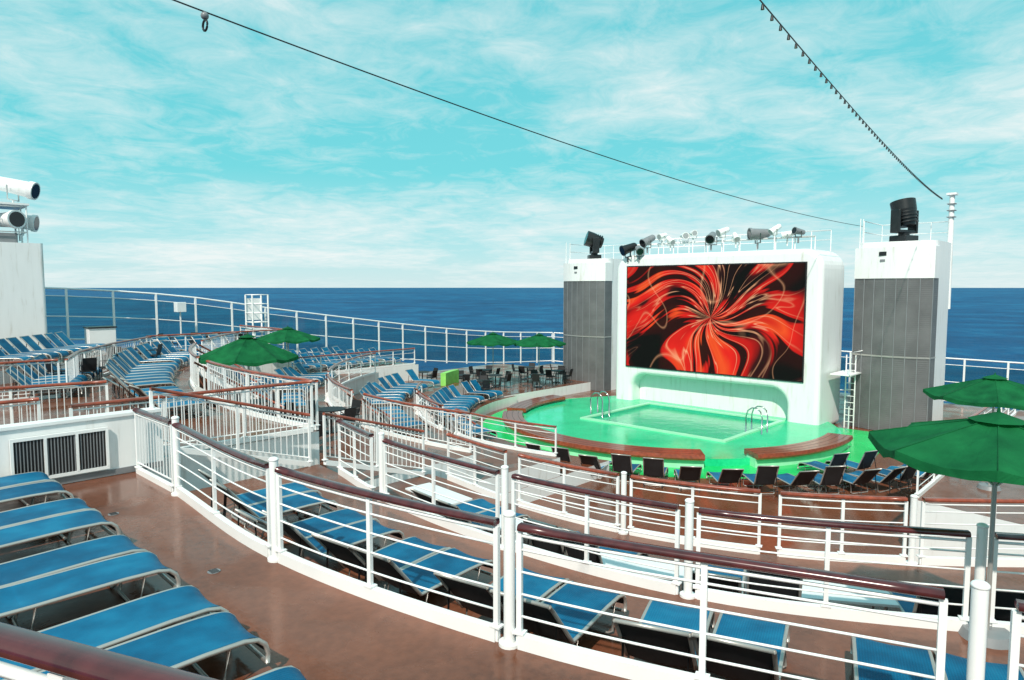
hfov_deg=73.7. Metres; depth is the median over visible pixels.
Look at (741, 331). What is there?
outdoor cinema screen
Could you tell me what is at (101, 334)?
deck locker
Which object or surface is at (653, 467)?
sun lounger
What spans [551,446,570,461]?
sun lounger
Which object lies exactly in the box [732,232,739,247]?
stage spotlight
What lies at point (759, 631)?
sun lounger
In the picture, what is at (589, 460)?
sun lounger
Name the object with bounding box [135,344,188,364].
sun lounger
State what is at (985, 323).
sea
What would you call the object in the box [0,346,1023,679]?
ship deck
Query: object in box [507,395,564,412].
curved wood bench
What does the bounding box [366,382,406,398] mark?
sun lounger
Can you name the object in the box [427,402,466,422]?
sun lounger
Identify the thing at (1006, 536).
deck railing
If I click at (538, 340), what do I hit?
patio umbrella
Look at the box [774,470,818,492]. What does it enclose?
sun lounger
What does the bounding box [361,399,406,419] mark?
sun lounger
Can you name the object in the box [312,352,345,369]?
sun lounger
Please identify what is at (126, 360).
sun lounger
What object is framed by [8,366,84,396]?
sun lounger
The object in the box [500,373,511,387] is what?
patio chair
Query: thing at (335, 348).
sun lounger
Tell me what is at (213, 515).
deck railing
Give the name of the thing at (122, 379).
sun lounger
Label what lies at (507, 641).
rail post
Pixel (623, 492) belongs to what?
rail post
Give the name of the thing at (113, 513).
floor drain
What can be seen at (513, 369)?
patio chair
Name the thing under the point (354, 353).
deck railing
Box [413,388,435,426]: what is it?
stairs
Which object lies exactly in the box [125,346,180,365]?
sun lounger
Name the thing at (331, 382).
deck railing
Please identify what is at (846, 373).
service ladder
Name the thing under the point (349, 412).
patio chair
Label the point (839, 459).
sun lounger
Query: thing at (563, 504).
deck railing
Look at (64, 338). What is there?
sun lounger
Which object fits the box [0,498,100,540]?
sun lounger
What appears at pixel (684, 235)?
stage spotlight
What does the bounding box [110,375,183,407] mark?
sun lounger
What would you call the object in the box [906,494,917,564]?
rail post
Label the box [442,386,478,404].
sun lounger
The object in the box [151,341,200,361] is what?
sun lounger
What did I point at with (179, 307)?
deck lamp post
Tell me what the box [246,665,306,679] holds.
sun lounger
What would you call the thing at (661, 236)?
stage spotlight
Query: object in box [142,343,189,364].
sun lounger
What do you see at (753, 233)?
stage spotlight
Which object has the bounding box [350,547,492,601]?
sun lounger
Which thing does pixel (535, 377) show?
patio chair
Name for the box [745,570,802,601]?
sun lounger
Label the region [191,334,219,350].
sun lounger
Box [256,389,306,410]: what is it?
sun lounger
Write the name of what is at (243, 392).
deck railing
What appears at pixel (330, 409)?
bistro table
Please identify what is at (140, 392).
sun lounger
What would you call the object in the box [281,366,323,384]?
sun lounger
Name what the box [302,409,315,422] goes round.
patio chair
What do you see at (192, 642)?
sun lounger
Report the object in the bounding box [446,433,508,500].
deck railing
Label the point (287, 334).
patio umbrella
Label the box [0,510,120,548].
sun lounger
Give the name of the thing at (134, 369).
sun lounger
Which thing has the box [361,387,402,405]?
sun lounger
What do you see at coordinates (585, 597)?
sun lounger
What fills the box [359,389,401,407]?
sun lounger
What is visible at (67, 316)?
deck railing
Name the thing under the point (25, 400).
deck railing
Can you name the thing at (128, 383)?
sun lounger
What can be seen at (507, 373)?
patio chair
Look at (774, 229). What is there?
stage spotlight
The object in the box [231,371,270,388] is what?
sun lounger
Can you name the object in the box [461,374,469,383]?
patio chair
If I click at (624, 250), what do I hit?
stage spotlight
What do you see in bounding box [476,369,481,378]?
patio chair
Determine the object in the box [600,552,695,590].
sun lounger
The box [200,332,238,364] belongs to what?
deck railing
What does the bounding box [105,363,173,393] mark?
sun lounger
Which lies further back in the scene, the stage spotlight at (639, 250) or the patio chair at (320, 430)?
the stage spotlight at (639, 250)
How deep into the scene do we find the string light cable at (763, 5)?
11.31 m
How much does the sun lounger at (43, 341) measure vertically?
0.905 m
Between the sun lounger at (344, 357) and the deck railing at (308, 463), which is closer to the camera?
the deck railing at (308, 463)
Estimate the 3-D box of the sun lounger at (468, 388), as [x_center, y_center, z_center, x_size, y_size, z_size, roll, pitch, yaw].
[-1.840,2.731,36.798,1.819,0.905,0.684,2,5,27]
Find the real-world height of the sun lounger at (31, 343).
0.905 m
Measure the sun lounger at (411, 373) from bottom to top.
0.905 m
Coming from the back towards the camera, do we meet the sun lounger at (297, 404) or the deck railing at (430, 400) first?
the deck railing at (430, 400)
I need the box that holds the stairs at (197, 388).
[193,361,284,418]
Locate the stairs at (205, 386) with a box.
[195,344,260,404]
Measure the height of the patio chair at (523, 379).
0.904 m
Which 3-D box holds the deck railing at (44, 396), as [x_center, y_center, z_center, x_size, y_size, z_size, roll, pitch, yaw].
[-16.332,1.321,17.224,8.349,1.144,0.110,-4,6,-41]
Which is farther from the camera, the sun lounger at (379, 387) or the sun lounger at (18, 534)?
the sun lounger at (379, 387)
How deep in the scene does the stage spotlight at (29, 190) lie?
28.52 m
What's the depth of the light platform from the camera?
28.51 m
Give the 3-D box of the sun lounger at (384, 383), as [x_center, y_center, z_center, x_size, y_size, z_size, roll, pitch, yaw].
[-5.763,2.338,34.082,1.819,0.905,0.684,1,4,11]
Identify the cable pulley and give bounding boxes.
[200,12,208,31]
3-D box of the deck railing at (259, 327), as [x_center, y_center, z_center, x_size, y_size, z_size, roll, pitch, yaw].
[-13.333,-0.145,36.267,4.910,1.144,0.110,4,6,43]
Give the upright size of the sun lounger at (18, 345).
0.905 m
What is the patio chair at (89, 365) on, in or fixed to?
on the ship deck
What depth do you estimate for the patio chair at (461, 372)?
41.71 m
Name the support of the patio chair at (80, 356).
on the ship deck
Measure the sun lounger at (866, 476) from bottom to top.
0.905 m
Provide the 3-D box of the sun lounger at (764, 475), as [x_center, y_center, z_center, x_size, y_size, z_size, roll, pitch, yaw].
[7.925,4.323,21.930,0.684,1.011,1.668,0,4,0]
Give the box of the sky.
[0,0,1023,287]
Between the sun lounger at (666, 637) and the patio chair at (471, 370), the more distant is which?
the patio chair at (471, 370)
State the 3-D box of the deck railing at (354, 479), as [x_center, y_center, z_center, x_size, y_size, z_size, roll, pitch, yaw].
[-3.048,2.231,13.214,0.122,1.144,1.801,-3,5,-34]
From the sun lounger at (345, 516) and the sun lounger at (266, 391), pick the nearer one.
the sun lounger at (345, 516)
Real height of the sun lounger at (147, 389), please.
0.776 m
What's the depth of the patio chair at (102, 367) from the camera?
23.61 m
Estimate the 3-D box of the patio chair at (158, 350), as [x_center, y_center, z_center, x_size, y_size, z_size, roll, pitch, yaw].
[-14.607,0.614,27.860,0.557,0.904,0.468,-1,4,-7]
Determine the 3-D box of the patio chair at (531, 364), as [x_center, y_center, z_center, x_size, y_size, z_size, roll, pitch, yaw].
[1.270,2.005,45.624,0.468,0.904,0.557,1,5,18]
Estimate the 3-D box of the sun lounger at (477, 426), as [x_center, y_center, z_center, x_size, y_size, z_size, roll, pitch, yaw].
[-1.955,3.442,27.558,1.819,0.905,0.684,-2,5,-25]
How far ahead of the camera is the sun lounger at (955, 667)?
6.13 m
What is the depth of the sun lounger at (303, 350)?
40.17 m
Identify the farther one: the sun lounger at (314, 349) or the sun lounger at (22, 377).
the sun lounger at (314, 349)
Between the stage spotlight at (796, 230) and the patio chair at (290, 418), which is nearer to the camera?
the patio chair at (290, 418)
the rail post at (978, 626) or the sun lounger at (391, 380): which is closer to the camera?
the rail post at (978, 626)
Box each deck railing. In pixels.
[0,359,61,400]
[0,380,108,423]
[0,397,40,423]
[0,622,217,679]
[45,287,552,363]
[64,336,151,395]
[69,380,314,454]
[132,408,173,491]
[146,329,287,350]
[149,387,312,466]
[172,422,270,557]
[188,343,199,389]
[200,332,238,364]
[206,360,319,429]
[239,325,284,348]
[274,466,503,641]
[293,348,415,374]
[321,412,425,475]
[327,353,375,395]
[327,374,352,414]
[336,419,375,490]
[363,393,472,452]
[382,438,500,544]
[416,381,422,409]
[417,392,443,430]
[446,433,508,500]
[455,408,556,456]
[511,473,681,594]
[512,522,947,679]
[516,453,620,531]
[627,475,761,554]
[693,507,971,631]
[775,491,908,563]
[914,407,1015,497]
[916,497,1023,566]
[990,532,1023,634]
[1007,599,1023,679]
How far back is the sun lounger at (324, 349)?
41.15 m
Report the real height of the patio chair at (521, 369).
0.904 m
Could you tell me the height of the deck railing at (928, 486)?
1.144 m
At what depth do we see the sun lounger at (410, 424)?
25.10 m
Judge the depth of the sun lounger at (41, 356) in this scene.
23.76 m
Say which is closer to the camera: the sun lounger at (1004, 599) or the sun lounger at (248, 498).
the sun lounger at (1004, 599)
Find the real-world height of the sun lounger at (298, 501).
0.905 m
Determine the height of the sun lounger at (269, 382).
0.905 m
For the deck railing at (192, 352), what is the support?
on the ship deck
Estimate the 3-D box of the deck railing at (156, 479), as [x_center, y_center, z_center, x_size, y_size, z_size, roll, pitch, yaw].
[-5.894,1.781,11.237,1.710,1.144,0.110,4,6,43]
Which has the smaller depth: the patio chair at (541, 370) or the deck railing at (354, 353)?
the deck railing at (354, 353)
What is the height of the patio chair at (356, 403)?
0.904 m
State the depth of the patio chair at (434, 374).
41.73 m
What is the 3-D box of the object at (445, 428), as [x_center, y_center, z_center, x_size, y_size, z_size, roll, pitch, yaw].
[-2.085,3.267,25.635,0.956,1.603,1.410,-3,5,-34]
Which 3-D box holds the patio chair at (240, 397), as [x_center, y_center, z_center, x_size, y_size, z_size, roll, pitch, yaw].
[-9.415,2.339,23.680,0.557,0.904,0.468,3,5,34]
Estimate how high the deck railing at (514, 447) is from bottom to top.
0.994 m
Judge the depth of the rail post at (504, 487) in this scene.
9.89 m
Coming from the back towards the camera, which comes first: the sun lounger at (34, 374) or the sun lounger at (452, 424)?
the sun lounger at (452, 424)
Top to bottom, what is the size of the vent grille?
0.710 m
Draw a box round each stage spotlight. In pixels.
[0,176,40,201]
[0,210,26,234]
[15,215,39,240]
[619,243,637,261]
[634,246,643,261]
[639,235,655,252]
[657,233,667,245]
[666,236,675,250]
[680,232,688,246]
[689,230,697,243]
[705,232,716,249]
[716,227,729,242]
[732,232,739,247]
[747,228,770,248]
[768,224,781,240]
[781,231,794,245]
[792,227,804,242]
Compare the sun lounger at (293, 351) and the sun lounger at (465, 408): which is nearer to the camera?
the sun lounger at (465, 408)
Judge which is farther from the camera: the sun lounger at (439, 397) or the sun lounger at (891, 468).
the sun lounger at (439, 397)
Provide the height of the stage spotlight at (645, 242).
0.993 m
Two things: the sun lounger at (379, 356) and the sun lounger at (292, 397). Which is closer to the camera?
the sun lounger at (292, 397)
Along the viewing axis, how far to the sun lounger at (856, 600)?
9.28 m
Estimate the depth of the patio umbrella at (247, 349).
20.41 m
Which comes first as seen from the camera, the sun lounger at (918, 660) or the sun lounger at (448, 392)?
the sun lounger at (918, 660)
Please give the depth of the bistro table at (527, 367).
44.84 m
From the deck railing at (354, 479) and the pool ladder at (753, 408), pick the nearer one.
the deck railing at (354, 479)
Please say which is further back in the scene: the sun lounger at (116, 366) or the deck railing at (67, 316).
the deck railing at (67, 316)
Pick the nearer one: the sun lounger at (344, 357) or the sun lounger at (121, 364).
the sun lounger at (121, 364)
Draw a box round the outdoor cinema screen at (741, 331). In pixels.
[616,229,843,424]
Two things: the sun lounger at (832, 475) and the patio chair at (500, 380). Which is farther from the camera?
the patio chair at (500, 380)
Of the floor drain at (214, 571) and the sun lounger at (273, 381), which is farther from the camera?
the sun lounger at (273, 381)
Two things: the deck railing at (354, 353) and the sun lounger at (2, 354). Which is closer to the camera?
the sun lounger at (2, 354)
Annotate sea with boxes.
[45,288,1023,409]
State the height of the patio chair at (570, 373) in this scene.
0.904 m
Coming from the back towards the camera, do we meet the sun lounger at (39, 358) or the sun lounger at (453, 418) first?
the sun lounger at (453, 418)
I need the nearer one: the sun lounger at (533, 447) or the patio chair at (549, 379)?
the sun lounger at (533, 447)
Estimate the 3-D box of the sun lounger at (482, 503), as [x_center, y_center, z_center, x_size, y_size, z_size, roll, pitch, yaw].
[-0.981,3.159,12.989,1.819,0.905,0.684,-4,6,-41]
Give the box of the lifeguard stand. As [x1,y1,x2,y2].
[244,294,269,343]
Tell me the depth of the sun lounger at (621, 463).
22.69 m
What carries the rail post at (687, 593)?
on the ship deck
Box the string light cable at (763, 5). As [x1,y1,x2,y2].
[759,0,942,199]
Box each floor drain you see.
[108,512,118,515]
[207,568,220,573]
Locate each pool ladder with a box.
[590,391,609,417]
[745,406,767,434]
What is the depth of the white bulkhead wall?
11.59 m
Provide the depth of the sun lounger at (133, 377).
21.57 m
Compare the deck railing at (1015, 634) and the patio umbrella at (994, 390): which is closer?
the deck railing at (1015, 634)
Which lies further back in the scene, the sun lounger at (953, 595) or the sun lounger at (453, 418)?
the sun lounger at (453, 418)
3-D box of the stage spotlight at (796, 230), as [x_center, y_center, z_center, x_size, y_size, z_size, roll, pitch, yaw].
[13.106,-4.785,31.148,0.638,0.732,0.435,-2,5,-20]
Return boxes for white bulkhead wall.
[0,407,162,483]
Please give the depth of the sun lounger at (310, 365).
36.73 m
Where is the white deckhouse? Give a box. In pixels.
[0,232,47,350]
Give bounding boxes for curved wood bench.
[502,411,704,468]
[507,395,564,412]
[744,433,852,467]
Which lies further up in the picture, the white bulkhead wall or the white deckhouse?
the white deckhouse
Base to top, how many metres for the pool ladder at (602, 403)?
1.723 m
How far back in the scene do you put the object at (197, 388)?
20.53 m
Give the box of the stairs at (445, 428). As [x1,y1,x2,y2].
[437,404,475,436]
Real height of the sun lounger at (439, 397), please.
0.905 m
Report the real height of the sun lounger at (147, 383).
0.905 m
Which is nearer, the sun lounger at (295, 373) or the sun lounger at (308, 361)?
the sun lounger at (295, 373)
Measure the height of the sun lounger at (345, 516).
0.776 m
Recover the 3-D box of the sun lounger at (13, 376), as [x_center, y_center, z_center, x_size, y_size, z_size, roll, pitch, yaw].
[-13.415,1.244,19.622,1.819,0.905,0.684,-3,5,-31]
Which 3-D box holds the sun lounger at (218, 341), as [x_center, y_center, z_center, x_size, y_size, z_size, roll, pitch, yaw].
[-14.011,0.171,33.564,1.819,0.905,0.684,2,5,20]
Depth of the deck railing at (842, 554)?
11.46 m
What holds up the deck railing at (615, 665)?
on the ship deck
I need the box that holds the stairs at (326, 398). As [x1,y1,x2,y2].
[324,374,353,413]
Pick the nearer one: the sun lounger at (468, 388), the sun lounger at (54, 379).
the sun lounger at (54, 379)
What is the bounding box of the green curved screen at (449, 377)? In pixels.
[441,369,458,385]
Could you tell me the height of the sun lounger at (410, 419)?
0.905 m
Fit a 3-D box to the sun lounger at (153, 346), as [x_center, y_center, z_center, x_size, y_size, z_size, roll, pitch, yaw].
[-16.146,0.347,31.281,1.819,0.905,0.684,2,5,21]
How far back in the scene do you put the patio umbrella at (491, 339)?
40.31 m
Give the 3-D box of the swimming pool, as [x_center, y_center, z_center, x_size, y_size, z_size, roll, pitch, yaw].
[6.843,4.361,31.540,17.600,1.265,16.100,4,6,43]
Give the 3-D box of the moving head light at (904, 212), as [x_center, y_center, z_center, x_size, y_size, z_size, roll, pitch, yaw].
[17.836,-5.434,31.020,1.217,1.975,1.253,2,5,21]
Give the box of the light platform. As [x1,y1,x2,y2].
[0,202,28,242]
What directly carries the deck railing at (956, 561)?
on the ship deck
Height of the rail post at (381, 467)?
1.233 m
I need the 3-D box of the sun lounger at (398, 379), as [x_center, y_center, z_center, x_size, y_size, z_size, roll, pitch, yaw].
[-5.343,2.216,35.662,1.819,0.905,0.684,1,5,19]
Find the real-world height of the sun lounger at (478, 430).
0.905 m
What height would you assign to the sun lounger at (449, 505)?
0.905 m
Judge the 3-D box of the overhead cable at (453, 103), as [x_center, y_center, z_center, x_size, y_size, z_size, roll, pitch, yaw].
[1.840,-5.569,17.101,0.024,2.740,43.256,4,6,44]
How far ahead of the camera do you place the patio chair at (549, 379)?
40.71 m
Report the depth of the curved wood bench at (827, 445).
25.26 m
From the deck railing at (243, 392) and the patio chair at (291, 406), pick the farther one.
the patio chair at (291, 406)
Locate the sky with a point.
(161, 150)
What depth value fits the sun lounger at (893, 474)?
21.63 m
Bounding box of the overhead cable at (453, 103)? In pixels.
[173,0,862,226]
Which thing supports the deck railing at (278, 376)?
on the ship deck
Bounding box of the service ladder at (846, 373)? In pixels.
[830,350,862,428]
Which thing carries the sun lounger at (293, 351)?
on the ship deck
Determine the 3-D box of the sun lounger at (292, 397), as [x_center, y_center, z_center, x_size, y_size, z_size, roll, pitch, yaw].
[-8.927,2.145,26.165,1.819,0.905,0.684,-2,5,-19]
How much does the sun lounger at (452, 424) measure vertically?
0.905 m
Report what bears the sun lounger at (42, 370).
on the ship deck
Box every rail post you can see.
[171,416,181,495]
[267,457,278,562]
[377,432,384,500]
[498,510,516,649]
[500,465,508,549]
[618,471,627,534]
[680,498,694,599]
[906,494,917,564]
[966,579,990,679]
[974,523,988,580]
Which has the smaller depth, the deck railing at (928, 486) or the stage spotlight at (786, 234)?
the deck railing at (928, 486)
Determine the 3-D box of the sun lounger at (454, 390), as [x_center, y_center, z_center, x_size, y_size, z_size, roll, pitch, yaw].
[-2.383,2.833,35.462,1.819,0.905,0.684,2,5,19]
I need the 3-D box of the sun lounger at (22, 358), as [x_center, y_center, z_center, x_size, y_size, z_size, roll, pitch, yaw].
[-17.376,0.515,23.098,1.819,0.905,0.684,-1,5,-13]
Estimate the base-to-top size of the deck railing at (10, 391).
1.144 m
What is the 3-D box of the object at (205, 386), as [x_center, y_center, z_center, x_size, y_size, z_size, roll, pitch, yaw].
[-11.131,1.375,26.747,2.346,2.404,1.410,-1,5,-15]
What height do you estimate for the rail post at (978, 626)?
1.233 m
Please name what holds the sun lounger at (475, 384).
on the ship deck
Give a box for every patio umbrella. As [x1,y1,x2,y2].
[198,333,298,403]
[256,326,319,379]
[467,332,516,386]
[514,333,565,386]
[868,407,1023,649]
[923,373,1023,490]
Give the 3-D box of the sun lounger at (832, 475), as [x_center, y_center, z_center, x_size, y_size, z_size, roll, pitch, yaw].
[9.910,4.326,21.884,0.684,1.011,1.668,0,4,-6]
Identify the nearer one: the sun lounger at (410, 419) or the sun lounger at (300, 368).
the sun lounger at (410, 419)
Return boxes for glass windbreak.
[553,332,1023,408]
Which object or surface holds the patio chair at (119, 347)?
on the ship deck
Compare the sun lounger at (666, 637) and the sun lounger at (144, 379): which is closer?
the sun lounger at (666, 637)
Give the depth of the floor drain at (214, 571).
7.70 m
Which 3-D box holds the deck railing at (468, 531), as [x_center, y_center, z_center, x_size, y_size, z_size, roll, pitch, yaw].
[-1.250,2.397,11.060,0.163,1.144,3.028,-4,6,-44]
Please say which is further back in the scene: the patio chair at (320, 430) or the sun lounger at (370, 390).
the sun lounger at (370, 390)
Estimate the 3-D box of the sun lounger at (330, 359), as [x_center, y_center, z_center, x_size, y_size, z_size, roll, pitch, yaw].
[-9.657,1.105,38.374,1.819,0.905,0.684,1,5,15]
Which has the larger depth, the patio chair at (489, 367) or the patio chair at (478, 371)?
the patio chair at (489, 367)
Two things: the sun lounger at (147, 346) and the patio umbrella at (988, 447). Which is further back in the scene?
the sun lounger at (147, 346)
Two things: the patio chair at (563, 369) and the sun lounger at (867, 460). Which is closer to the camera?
the sun lounger at (867, 460)
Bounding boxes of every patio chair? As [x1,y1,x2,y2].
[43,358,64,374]
[69,353,82,369]
[78,357,97,380]
[99,353,117,379]
[105,345,111,359]
[111,346,121,367]
[145,344,162,362]
[230,393,241,406]
[266,392,281,405]
[281,410,293,419]
[284,402,295,419]
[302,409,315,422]
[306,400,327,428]
[314,412,326,423]
[315,420,322,436]
[335,407,356,437]
[340,399,360,427]
[426,370,437,379]
[459,370,463,378]
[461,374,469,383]
[469,366,475,378]
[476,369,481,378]
[479,375,487,389]
[481,380,489,395]
[486,365,491,373]
[491,377,501,390]
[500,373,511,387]
[502,371,510,386]
[511,364,518,377]
[518,366,527,379]
[519,372,528,386]
[528,363,534,375]
[532,374,539,388]
[540,367,545,381]
[545,370,555,383]
[545,373,553,387]
[557,366,564,380]
[562,369,572,383]
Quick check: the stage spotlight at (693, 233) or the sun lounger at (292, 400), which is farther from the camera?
the stage spotlight at (693, 233)
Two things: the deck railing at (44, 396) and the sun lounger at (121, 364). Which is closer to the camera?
the deck railing at (44, 396)
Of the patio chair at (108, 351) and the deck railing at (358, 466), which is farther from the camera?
the patio chair at (108, 351)
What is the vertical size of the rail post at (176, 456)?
1.233 m
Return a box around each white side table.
[405,483,471,504]
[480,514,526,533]
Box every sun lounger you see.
[0,338,59,364]
[0,349,46,365]
[0,356,32,367]
[0,472,60,505]
[0,481,73,504]
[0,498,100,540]
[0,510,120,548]
[0,535,147,618]
[0,551,180,629]
[0,585,228,679]
[4,368,82,398]
[6,337,68,360]
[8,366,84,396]
[15,363,87,380]
[17,373,83,385]
[20,335,80,356]
[27,358,94,380]
[32,334,90,357]
[32,356,98,378]
[36,354,100,377]
[38,611,270,679]
[44,333,99,355]
[54,331,105,353]
[102,377,184,402]
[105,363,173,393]
[106,361,173,387]
[106,366,177,397]
[107,358,171,385]
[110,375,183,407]
[111,356,174,378]
[112,354,172,374]
[116,352,176,372]
[120,378,187,409]
[121,350,179,370]
[124,381,210,412]
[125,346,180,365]
[129,385,217,422]
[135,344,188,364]
[140,338,179,355]
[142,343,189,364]
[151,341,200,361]
[156,336,196,350]
[159,339,205,354]
[174,335,211,351]
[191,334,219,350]
[198,469,321,526]
[207,334,223,345]
[209,479,339,538]
[224,333,234,342]
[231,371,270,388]
[235,508,379,558]
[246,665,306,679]
[253,384,302,399]
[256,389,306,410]
[257,381,304,398]
[259,392,306,407]
[260,375,306,393]
[262,510,404,557]
[265,372,309,392]
[274,368,317,386]
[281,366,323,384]
[287,349,317,362]
[287,367,326,382]
[292,359,322,371]
[294,362,333,381]
[298,348,328,360]
[299,353,334,370]
[310,347,340,359]
[311,534,450,588]
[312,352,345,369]
[321,347,350,357]
[323,351,357,367]
[332,346,363,358]
[335,350,368,366]
[346,349,379,365]
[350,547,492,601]
[357,348,389,364]
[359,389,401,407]
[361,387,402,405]
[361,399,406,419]
[361,404,401,417]
[364,384,404,404]
[365,404,408,425]
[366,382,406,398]
[368,347,400,363]
[371,382,412,397]
[372,408,420,426]
[377,377,415,395]
[380,412,429,432]
[384,375,420,392]
[391,373,427,390]
[405,369,439,387]
[410,488,500,518]
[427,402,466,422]
[429,396,467,416]
[431,393,469,410]
[432,409,472,424]
[434,391,472,409]
[434,567,569,636]
[435,412,476,427]
[436,498,530,531]
[437,388,475,406]
[441,415,486,436]
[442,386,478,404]
[448,384,484,402]
[449,419,496,440]
[460,381,495,398]
[469,379,502,397]
[490,581,626,645]
[522,517,580,555]
[525,442,540,454]
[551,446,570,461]
[558,527,649,563]
[578,454,611,478]
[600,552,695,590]
[611,453,641,482]
[613,600,714,671]
[643,457,667,487]
[674,466,701,491]
[691,613,789,679]
[692,563,745,593]
[706,469,743,493]
[741,466,779,495]
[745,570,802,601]
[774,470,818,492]
[797,452,849,472]
[801,579,899,610]
[803,466,845,494]
[822,468,881,494]
[825,450,877,470]
[847,466,907,493]
[850,636,934,679]
[873,465,921,490]
[880,466,931,486]
[887,582,970,616]
[932,651,1023,679]
[994,588,1023,622]
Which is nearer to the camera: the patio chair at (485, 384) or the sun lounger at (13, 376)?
the sun lounger at (13, 376)
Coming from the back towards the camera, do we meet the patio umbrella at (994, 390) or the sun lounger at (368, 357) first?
the sun lounger at (368, 357)
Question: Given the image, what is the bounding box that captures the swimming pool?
[483,396,878,477]
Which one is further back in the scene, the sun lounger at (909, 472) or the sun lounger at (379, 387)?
the sun lounger at (379, 387)
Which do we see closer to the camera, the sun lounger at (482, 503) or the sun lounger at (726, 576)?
the sun lounger at (726, 576)
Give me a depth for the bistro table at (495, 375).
40.70 m
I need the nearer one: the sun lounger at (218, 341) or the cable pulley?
the cable pulley
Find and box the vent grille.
[9,427,109,478]
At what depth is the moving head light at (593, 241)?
43.40 m
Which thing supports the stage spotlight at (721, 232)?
attached to the outdoor cinema screen at (741, 331)
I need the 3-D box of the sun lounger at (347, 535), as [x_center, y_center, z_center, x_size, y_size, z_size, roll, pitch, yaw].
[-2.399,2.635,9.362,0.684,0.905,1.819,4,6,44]
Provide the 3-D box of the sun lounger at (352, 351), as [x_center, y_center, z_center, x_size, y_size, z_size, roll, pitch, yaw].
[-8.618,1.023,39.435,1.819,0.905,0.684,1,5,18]
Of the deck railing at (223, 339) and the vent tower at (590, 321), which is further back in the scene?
the vent tower at (590, 321)
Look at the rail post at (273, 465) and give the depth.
7.96 m
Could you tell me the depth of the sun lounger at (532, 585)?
7.15 m
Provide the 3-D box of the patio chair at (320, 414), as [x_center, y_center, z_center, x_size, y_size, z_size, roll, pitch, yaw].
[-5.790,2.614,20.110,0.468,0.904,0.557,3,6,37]
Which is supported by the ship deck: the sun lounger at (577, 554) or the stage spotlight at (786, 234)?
the sun lounger at (577, 554)
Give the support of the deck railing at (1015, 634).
on the ship deck
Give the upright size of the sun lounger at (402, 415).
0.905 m
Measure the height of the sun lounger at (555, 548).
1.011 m
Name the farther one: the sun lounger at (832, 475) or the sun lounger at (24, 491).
the sun lounger at (832, 475)
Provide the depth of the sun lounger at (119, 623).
5.85 m
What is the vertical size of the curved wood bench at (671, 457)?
0.543 m
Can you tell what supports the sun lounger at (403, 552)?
on the ship deck
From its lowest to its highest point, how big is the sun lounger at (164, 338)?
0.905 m
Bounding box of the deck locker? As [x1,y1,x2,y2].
[83,326,116,347]
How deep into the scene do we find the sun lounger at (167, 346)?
30.03 m
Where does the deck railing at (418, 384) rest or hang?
on the ship deck
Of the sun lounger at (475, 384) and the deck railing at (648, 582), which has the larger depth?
the sun lounger at (475, 384)
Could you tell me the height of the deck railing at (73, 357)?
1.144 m
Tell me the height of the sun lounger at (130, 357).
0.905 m
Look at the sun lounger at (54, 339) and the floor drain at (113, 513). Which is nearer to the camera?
the floor drain at (113, 513)
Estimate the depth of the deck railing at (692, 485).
12.11 m
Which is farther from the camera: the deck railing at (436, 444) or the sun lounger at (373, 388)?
the sun lounger at (373, 388)
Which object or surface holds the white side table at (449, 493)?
on the ship deck
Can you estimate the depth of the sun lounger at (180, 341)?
32.48 m
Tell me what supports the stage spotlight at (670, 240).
attached to the outdoor cinema screen at (741, 331)
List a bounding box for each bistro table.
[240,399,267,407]
[318,406,345,433]
[488,374,502,387]
[524,366,533,378]
[552,370,562,382]
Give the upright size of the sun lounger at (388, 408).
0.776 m
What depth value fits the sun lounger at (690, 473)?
21.70 m
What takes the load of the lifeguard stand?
on the ship deck
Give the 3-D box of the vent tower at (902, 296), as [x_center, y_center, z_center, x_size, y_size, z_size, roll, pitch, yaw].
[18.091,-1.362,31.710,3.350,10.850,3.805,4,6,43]
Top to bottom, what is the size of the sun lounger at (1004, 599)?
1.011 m
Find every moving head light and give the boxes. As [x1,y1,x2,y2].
[584,231,603,258]
[889,197,918,241]
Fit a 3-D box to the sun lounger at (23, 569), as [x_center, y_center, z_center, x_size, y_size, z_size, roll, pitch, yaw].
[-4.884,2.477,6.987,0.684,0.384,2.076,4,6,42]
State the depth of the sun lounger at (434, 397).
32.69 m
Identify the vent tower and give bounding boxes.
[563,243,626,390]
[849,192,958,429]
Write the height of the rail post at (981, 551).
1.233 m
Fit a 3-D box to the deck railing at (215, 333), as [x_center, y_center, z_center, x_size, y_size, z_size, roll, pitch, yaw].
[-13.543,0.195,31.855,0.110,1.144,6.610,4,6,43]
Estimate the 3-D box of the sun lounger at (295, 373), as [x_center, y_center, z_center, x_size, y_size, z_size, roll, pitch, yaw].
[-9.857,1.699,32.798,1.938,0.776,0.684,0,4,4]
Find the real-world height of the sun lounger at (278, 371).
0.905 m
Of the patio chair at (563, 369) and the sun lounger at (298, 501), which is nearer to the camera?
the sun lounger at (298, 501)
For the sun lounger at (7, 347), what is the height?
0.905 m
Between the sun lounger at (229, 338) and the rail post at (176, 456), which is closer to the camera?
the rail post at (176, 456)
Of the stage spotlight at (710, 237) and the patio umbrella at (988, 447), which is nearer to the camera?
the patio umbrella at (988, 447)
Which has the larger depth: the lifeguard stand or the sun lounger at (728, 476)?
the lifeguard stand
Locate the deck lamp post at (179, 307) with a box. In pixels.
[174,302,185,333]

